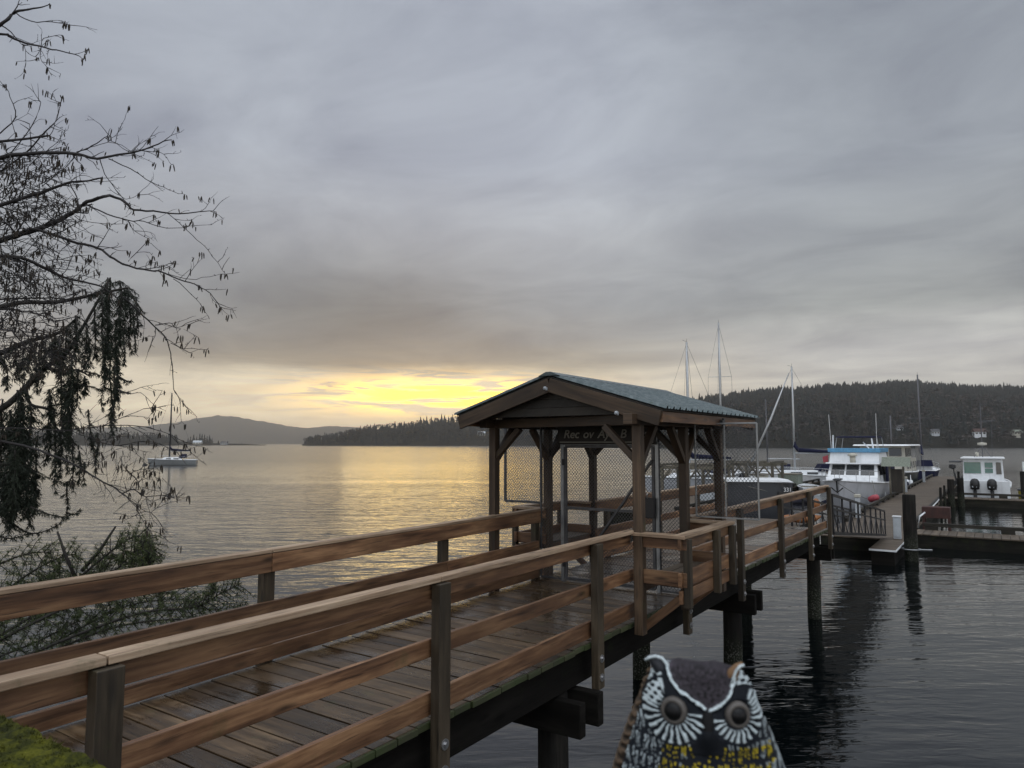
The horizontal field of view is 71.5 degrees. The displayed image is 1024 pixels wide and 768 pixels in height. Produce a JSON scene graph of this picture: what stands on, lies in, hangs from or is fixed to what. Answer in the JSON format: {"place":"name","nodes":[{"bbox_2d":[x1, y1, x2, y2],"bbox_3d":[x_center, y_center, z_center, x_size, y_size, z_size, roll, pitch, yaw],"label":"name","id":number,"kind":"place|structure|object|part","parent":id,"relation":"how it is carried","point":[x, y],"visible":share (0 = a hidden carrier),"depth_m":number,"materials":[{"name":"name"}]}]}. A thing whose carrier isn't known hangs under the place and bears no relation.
{"place":"outdoors","nodes":[
{"label":"outdoors","id":0,"kind":"place"},
{"bbox_2d":[0,713,105,767],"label":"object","id":1,"kind":"structure","parent":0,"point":[25,747],"depth_m":1.51,"materials":[{"name":"stone"},{"name":"moss"}]},
{"bbox_2d":[612,654,784,767],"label":"owl decoy","id":2,"kind":"object","parent":1,"relation":"on","point":[687,713],"visible":1,"depth_m":0.73,"materials":[{"name":"paint"}]},
{"bbox_2d":[38,439,257,444],"bbox_3d":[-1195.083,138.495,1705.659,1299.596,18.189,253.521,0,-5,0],"label":"spit land","id":3,"kind":"structure","parent":0,"point":[126,442],"depth_m":1602.92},
{"bbox_2d":[0,430,178,444],"bbox_3d":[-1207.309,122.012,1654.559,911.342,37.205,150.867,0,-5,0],"label":"spit woods","id":4,"kind":"object","parent":3,"relation":"on","point":[162,439],"visible":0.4,"depth_m":1616.82,"materials":[{"name":"green plant"}]},
{"bbox_2d":[193,440,202,443],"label":"house","id":5,"kind":"structure","parent":3,"relation":"on","point":[198,441],"depth_m":1603.68,"materials":[{"name":"beige paint"}]},
{"bbox_2d":[28,415,358,443],"bbox_3d":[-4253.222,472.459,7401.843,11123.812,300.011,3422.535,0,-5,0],"label":"hill","id":6,"kind":"structure","parent":0,"point":[231,429],"depth_m":6496.17,"materials":[{"name":"grey"}]},
{"bbox_2d":[0,444,1023,767],"bbox_3d":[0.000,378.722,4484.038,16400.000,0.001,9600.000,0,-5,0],"label":"water","id":7,"kind":"structure","parent":0,"point":[902,662],"depth_m":22.77,"materials":[{"name":"black liquid"}]},
{"bbox_2d":[147,393,197,464],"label":"sailing boat","id":8,"kind":"object","parent":7,"relation":"on","point":[169,460],"visible":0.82,"depth_m":147.09,"materials":[{"name":"white glass"}]},
{"bbox_2d":[0,482,834,767],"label":"pier","id":9,"kind":"structure","parent":7,"relation":"in","point":[442,682],"depth_m":6.33,"materials":[{"name":"brown wood"}]},
{"bbox_2d":[512,500,591,574],"bbox_3d":[0.740,2.769,12.787,0.690,1.239,1.740,-3,-6,34],"label":"bench bay","id":10,"kind":"object","parent":9,"relation":"attached to","point":[522,536],"visible":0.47,"depth_m":12.76,"materials":[{"name":"brown wood"}]},
{"bbox_2d":[454,372,759,635],"bbox_3d":[1.617,1.647,11.024,3.394,3.352,4.470,-3,-6,34],"label":"gate shelter","id":11,"kind":"object","parent":9,"relation":"on","point":[545,400],"visible":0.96,"depth_m":9.80,"materials":[{"name":"brown wood"}]},
{"bbox_2d":[504,429,542,503],"bbox_3d":[0.190,1.379,12.313,0.780,1.340,0.036,-3,-6,34],"label":"security screen","id":12,"kind":"object","parent":11,"relation":"attached to","point":[506,481],"visible":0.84,"depth_m":12.32,"materials":[{"name":"metal"}]},
{"bbox_2d":[694,422,759,520],"bbox_3d":[3.010,1.217,10.010,0.902,1.342,0.020,-3,-6,34],"label":"security screen","id":13,"kind":"object","parent":11,"relation":"attached to","point":[724,471],"visible":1,"depth_m":9.99,"materials":[{"name":"metal"}]},
{"bbox_2d":[562,445,656,590],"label":"pier gate","id":14,"kind":"structure","parent":9,"relation":"on","point":[650,508],"depth_m":11.01,"materials":[{"name":"metal"}]},
{"bbox_2d":[540,427,680,593],"bbox_3d":[1.497,1.861,10.972,2.510,2.475,0.055,-3,-6,34],"label":"gate screen","id":15,"kind":"object","parent":9,"relation":"on","point":[659,552],"visible":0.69,"depth_m":11.33,"materials":[{"name":"metal"}]},
{"bbox_2d":[558,425,656,443],"bbox_3d":[1.436,0.773,11.008,1.680,0.320,0.042,-3,-6,34],"label":"name sign","id":16,"kind":"object","parent":15,"relation":"attached to","point":[585,435],"visible":0.66,"depth_m":11.13,"materials":[{"name":"brown wood"}]},
{"bbox_2d":[631,519,736,630],"bbox_3d":[2.288,2.473,9.232,0.719,1.240,1.930,-3,-6,34],"label":"bench bay","id":17,"kind":"object","parent":9,"relation":"attached to","point":[692,568],"visible":0.88,"depth_m":8.79,"materials":[{"name":"brown wood"}]},
{"bbox_2d":[777,492,886,535],"bbox_3d":[11.322,4.605,24.327,1.411,2.554,13.811,-3,-6,32],"label":"railing","id":18,"kind":"object","parent":9,"relation":"attached to","point":[842,519],"visible":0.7,"depth_m":22.51,"materials":[{"name":"black metal"}]},
{"bbox_2d":[302,422,557,445],"bbox_3d":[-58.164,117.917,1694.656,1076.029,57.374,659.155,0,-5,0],"label":"headland","id":19,"kind":"structure","parent":7,"relation":"in","point":[471,442],"depth_m":1389.42,"materials":[{"name":"green plant"}]},
{"bbox_2d":[303,416,556,444],"bbox_3d":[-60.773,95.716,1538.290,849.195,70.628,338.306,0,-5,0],"label":"headland forest","id":20,"kind":"object","parent":19,"relation":"on","point":[368,431],"visible":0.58,"depth_m":1463.59,"materials":[{"name":"green plant"}]},
{"bbox_2d":[645,340,742,491],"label":"sailing boat","id":21,"kind":"object","parent":7,"relation":"on","point":[692,481],"visible":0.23,"depth_m":67.64,"materials":[{"name":"white glass"}]},
{"bbox_2d":[614,514,807,541],"bbox_3d":[9.530,7.143,34.156,7.352,0.824,8.189,-3,-6,34],"label":"floating dock","id":22,"kind":"object","parent":7,"relation":"on","point":[762,521],"visible":0.08,"depth_m":34.86,"materials":[{"name":"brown wood"}]},
{"bbox_2d":[784,515,820,522],"bbox_3d":[13.743,6.397,33.810,1.919,0.424,0.424,0,-5,0],"label":"kayak","id":23,"kind":"object","parent":22,"relation":"on","point":[817,517],"visible":0.34,"depth_m":33.69,"materials":[{"name":"orange plastic"}]},
{"bbox_2d":[611,478,820,521],"bbox_3d":[19.986,9.127,59.455,3.803,1.077,45.710,-3,-6,34],"label":"floating dock","id":24,"kind":"object","parent":7,"relation":"on","point":[692,498],"visible":0.1,"depth_m":45.19,"materials":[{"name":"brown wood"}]},
{"bbox_2d":[660,463,733,489],"bbox_3d":[13.979,7.250,54.116,4.817,2.410,4.056,-3,-6,34],"label":"timber frame","id":25,"kind":"object","parent":24,"relation":"on","point":[691,465],"visible":0.45,"depth_m":53.81,"materials":[{"name":"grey wood"}]},
{"bbox_2d":[700,492,714,500],"bbox_3d":[13.521,7.545,49.332,1.217,1.027,1.470,-3,-6,34],"label":"crate","id":26,"kind":"object","parent":24,"relation":"on","point":[706,498],"visible":0.09,"depth_m":48.67,"materials":[{"name":"grey metal"}]},
{"bbox_2d":[723,460,786,478],"bbox_3d":[20.264,7.718,60.098,4.944,2.473,4.056,-3,-6,34],"label":"timber frame","id":27,"kind":"object","parent":24,"relation":"on","point":[764,463],"visible":0.61,"depth_m":59.03,"materials":[{"name":"grey wood"}]},
{"bbox_2d":[749,473,768,477],"bbox_3d":[22.030,8.626,63.431,1.344,1.217,1.597,-3,-6,34],"label":"crate","id":28,"kind":"object","parent":24,"relation":"on","point":[763,475],"visible":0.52,"depth_m":62.77,"materials":[{"name":"beige paint"}]},
{"bbox_2d":[777,473,802,486],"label":"crate","id":29,"kind":"object","parent":24,"relation":"on","point":[797,478],"visible":0.62,"depth_m":65.30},
{"bbox_2d":[705,320,740,476],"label":"sailing boat","id":30,"kind":"object","parent":7,"relation":"on","point":[720,404],"visible":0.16,"depth_m":80.07,"materials":[{"name":"white metal"}]},
{"bbox_2d":[724,477,792,518],"bbox_3d":[14.485,7.095,41.801,4.023,3.080,2.301,-1,-5,6],"label":"workboat","id":31,"kind":"object","parent":7,"relation":"on","point":[770,487],"visible":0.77,"depth_m":40.86,"materials":[{"name":"grey paint"}]},
{"bbox_2d":[736,398,804,476],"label":"sailing boat","id":32,"kind":"object","parent":7,"relation":"on","point":[769,470],"visible":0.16,"depth_m":83.09,"materials":[{"name":"grey paint"}]},
{"bbox_2d":[748,365,837,485],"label":"sailing boat","id":33,"kind":"object","parent":7,"relation":"on","point":[818,471],"visible":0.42,"depth_m":75.39,"materials":[{"name":"white plastic"}]},
{"bbox_2d":[793,495,813,502],"bbox_3d":[21.918,8.770,54.743,3.826,1.007,1.965,2,-5,-26],"label":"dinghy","id":34,"kind":"object","parent":7,"relation":"on","point":[799,501],"visible":0.05,"depth_m":53.81,"materials":[{"name":"grey plastic"}]},
{"bbox_2d":[797,483,820,494],"bbox_3d":[26.700,9.545,64.034,1.965,1.007,4.078,-1,-5,14],"label":"dinghy","id":35,"kind":"object","parent":7,"relation":"on","point":[803,486],"visible":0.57,"depth_m":63.42,"materials":[{"name":"white plastic"}]},
{"bbox_2d":[821,413,894,509],"bbox_3d":[25.671,5.917,53.386,4.581,7.354,15.661,-3,-6,34],"label":"motor cruiser","id":36,"kind":"object","parent":7,"relation":"on","point":[863,472],"visible":0.82,"depth_m":52.15,"materials":[{"name":"white plastic"}]},
{"bbox_2d":[878,465,882,474],"bbox_3d":[27.128,6.345,52.434,0.120,0.714,1.585,-3,-6,34],"label":"side window","id":37,"kind":"structure","parent":36,"relation":"in","point":[879,466],"depth_m":52.40,"materials":[{"name":"black glass"}]},
{"bbox_2d":[853,444,920,485],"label":"trawler","id":38,"kind":"object","parent":7,"relation":"on","point":[899,450],"visible":0.35,"depth_m":68.29,"materials":[{"name":"beige paint"}]},
{"bbox_2d":[820,474,962,565],"bbox_3d":[32.443,8.841,56.022,3.321,1.077,70.270,-3,-6,34],"label":"floating dock","id":39,"kind":"object","parent":7,"relation":"on","point":[886,550],"visible":0.53,"depth_m":35.48,"materials":[{"name":"grey wood"}]},
{"bbox_2d":[854,494,860,517],"bbox_3d":[18.321,6.467,37.708,0.304,1.242,0.304,-3,-6,34],"label":"power pedestal","id":40,"kind":"object","parent":39,"relation":"on","point":[857,497],"visible":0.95,"depth_m":37.63,"materials":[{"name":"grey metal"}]},
{"bbox_2d":[868,494,879,501],"bbox_3d":[23.326,7.367,45.907,0.431,0.431,0.710,3,-26,-30],"label":"fender","id":41,"kind":"object","parent":39,"relation":"on","point":[873,498],"visible":0.97,"depth_m":45.76,"materials":[{"name":"red plastic"}]},
{"bbox_2d":[881,457,911,497],"bbox_3d":[27.721,6.746,51.267,1.825,2.941,1.268,-3,-6,34],"label":"notice shelter","id":42,"kind":"object","parent":39,"relation":"on","point":[896,480],"visible":0.89,"depth_m":51.18,"materials":[{"name":"grey wood"}]},
{"bbox_2d":[892,515,901,538],"bbox_3d":[15.974,5.939,29.514,0.330,0.932,0.279,-3,-6,34],"label":"utility box","id":43,"kind":"object","parent":39,"relation":"on","point":[897,533],"visible":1,"depth_m":29.41,"materials":[{"name":"grey metal"}]},
{"bbox_2d":[893,519,899,536],"bbox_3d":[15.904,5.952,29.409,0.228,0.735,0.016,-3,-6,34],"label":"door","id":44,"kind":"structure","parent":43,"relation":"in","point":[896,521],"depth_m":29.40,"materials":[{"name":"grey metal"}]},
{"bbox_2d":[905,477,906,491],"bbox_3d":[31.830,8.125,57.578,0.304,1.242,0.304,-3,-6,34],"label":"power pedestal","id":45,"kind":"object","parent":39,"relation":"on","point":[905,484],"visible":0.54,"depth_m":57.45,"materials":[{"name":"grey metal"}]},
{"bbox_2d":[922,470,924,481],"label":"power pedestal","id":46,"kind":"object","parent":39,"relation":"on","point":[923,474],"visible":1,"depth_m":72.12,"materials":[{"name":"grey metal"}]},
{"bbox_2d":[917,499,938,527],"bbox_3d":[23.079,6.827,39.034,0.328,0.725,15.242,-3,-6,34],"label":"water pipe","id":47,"kind":"object","parent":39,"relation":"on","point":[923,513],"visible":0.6,"depth_m":33.02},
{"bbox_2d":[922,506,951,530],"bbox_3d":[19.995,6.415,33.501,1.775,1.255,1.141,-3,-6,34],"label":"hose stand","id":48,"kind":"object","parent":39,"relation":"on","point":[940,512],"visible":0.73,"depth_m":33.23,"materials":[{"name":"orange paint"}]},
{"bbox_2d":[881,416,901,443],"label":"sailing boat","id":49,"kind":"object","parent":7,"relation":"on","point":[890,428],"visible":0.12,"depth_m":107.45,"materials":[{"name":"beige paint"}]},
{"bbox_2d":[901,494,932,561],"bbox_3d":[15.535,6.799,27.283,1.069,5.057,0.699,-3,-6,34],"label":"dock pile","id":50,"kind":"object","parent":7,"relation":"in","point":[910,548],"visible":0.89,"depth_m":27.32,"materials":[{"name":"brown wood"}]},
{"bbox_2d":[907,375,939,479],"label":"sailing boat","id":51,"kind":"object","parent":7,"relation":"on","point":[927,467],"visible":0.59,"depth_m":87.92,"materials":[{"name":"blue fabric"}]},
{"bbox_2d":[939,487,942,505],"bbox_3d":[26.671,8.585,44.146,0.167,4.302,0.157,-3,-6,34],"label":"dock pile","id":52,"kind":"object","parent":7,"relation":"in","point":[940,496],"visible":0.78,"depth_m":44.23,"materials":[{"name":"brown wood"}]},
{"bbox_2d":[943,485,945,506],"bbox_3d":[29.138,8.936,47.817,0.154,4.214,0.144,-3,-6,34],"label":"dock pile","id":53,"kind":"object","parent":7,"relation":"in","point":[944,493],"visible":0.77,"depth_m":47.89,"materials":[{"name":"brown wood"}]},
{"bbox_2d":[947,479,954,507],"bbox_3d":[31.107,9.000,50.314,0.449,4.501,0.445,-3,-6,34],"label":"dock pile","id":54,"kind":"object","parent":7,"relation":"in","point":[950,493],"visible":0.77,"depth_m":50.27,"materials":[{"name":"brown wood"}]},
{"bbox_2d":[957,478,964,507],"bbox_3d":[31.792,8.964,50.312,0.449,4.573,0.445,-3,-6,34],"label":"dock pile","id":55,"kind":"object","parent":7,"relation":"in","point":[960,493],"visible":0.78,"depth_m":50.26,"materials":[{"name":"brown wood"}]},
{"bbox_2d":[917,522,1023,553],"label":"floating dock","id":56,"kind":"object","parent":7,"relation":"on","point":[1007,540],"visible":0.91,"depth_m":30.47,"materials":[{"name":"brown wood"}]},
{"bbox_2d":[949,403,1011,498],"bbox_3d":[37.852,5.759,57.578,4.019,8.366,11.881,-3,-6,34],"label":"outboard boat","id":57,"kind":"object","parent":7,"relation":"on","point":[982,474],"visible":0.74,"depth_m":53.98,"materials":[{"name":"grey paint"}]},
{"bbox_3d":[35.394,6.428,54.709,1.077,0.851,0.070,-3,-6,34],"label":"rear window","id":58,"kind":"part","parent":57,"relation":"part of","materials":[{"name":"green glass"}]},
{"bbox_3d":[36.260,6.600,54.106,0.507,0.333,0.070,-3,-6,34],"label":"door window","id":59,"kind":"part","parent":57,"relation":"part of","materials":[{"name":"green glass"}]},
{"bbox_3d":[36.260,6.170,54.142,0.507,0.383,0.070,-3,-6,34],"label":"door window","id":60,"kind":"part","parent":57,"relation":"part of","materials":[{"name":"green glass"}]},
{"bbox_3d":[36.779,6.369,53.772,0.342,0.889,0.070,-3,-6,34],"label":"corner window","id":61,"kind":"part","parent":57,"relation":"part of","materials":[{"name":"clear glass"}]},
{"bbox_2d":[946,492,1023,508],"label":"floating dock","id":62,"kind":"object","parent":7,"relation":"on","point":[1002,501],"visible":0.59,"depth_m":50.23,"materials":[{"name":"brown wood"}]},
{"bbox_2d":[1020,462,1023,498],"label":"davit post","id":63,"kind":"object","parent":7,"relation":"in","point":[1022,481],"visible":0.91,"depth_m":51.44,"materials":[{"name":"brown wood"}]},
{"bbox_2d":[0,0,1023,429],"label":"sky","id":64,"kind":"structure","parent":0,"point":[433,208],"materials":[{"name":"grey"}]},
{"bbox_2d":[814,498,819,507],"bbox_3d":[14.472,5.713,33.868,0.380,0.532,0.380,0,-5,0],"label":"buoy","id":65,"kind":"object","parent":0,"point":[816,504],"visible":0.43,"depth_m":33.72,"materials":[{"name":"orange plastic"}]},
{"bbox_2d":[653,385,1023,447],"bbox_3d":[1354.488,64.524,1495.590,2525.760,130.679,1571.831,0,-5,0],"label":"shore hill","id":66,"kind":"structure","parent":0,"point":[804,442],"depth_m":750.66,"materials":[{"name":"green plant"}]},
{"bbox_2d":[660,379,1023,444],"bbox_3d":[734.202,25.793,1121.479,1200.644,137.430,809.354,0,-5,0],"label":"shore forest","id":67,"kind":"object","parent":66,"relation":"on","point":[902,385],"visible":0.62,"depth_m":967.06,"materials":[{"name":"green plant"}]},
{"bbox_2d":[894,425,903,429],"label":"house","id":68,"kind":"structure","parent":66,"relation":"on","point":[898,427],"depth_m":772.44,"materials":[{"name":"grey metal"}]},
{"bbox_2d":[929,429,939,435],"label":"house","id":69,"kind":"structure","parent":66,"relation":"on","point":[935,432],"depth_m":751.36,"materials":[{"name":"grey metal"}]},
{"bbox_2d":[971,429,986,437],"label":"house","id":70,"kind":"structure","parent":66,"relation":"on","point":[977,433],"depth_m":745.55,"materials":[{"name":"white paint"}]},
{"bbox_2d":[1010,430,1022,437],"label":"house","id":71,"kind":"structure","parent":66,"relation":"on","point":[1016,434],"depth_m":743.19,"materials":[{"name":"beige paint"}]},
{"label":"bank","id":72,"kind":"structure","parent":0,"visible":0},
{"bbox_2d":[0,277,145,542],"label":"fir tree","id":73,"kind":"object","parent":72,"relation":"on","point":[17,471],"visible":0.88,"depth_m":9.00,"materials":[{"name":"green plant"}]},
{"bbox_2d":[0,0,238,552],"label":"alder tree","id":74,"kind":"object","parent":72,"relation":"on","point":[17,234],"visible":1,"depth_m":7.03,"materials":[{"name":"brown plant"}]},
{"bbox_2d":[0,514,254,660],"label":"fir","id":75,"kind":"object","parent":72,"relation":"on","point":[144,547],"visible":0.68,"depth_m":8.07,"materials":[{"name":"green plant"}]}
]}

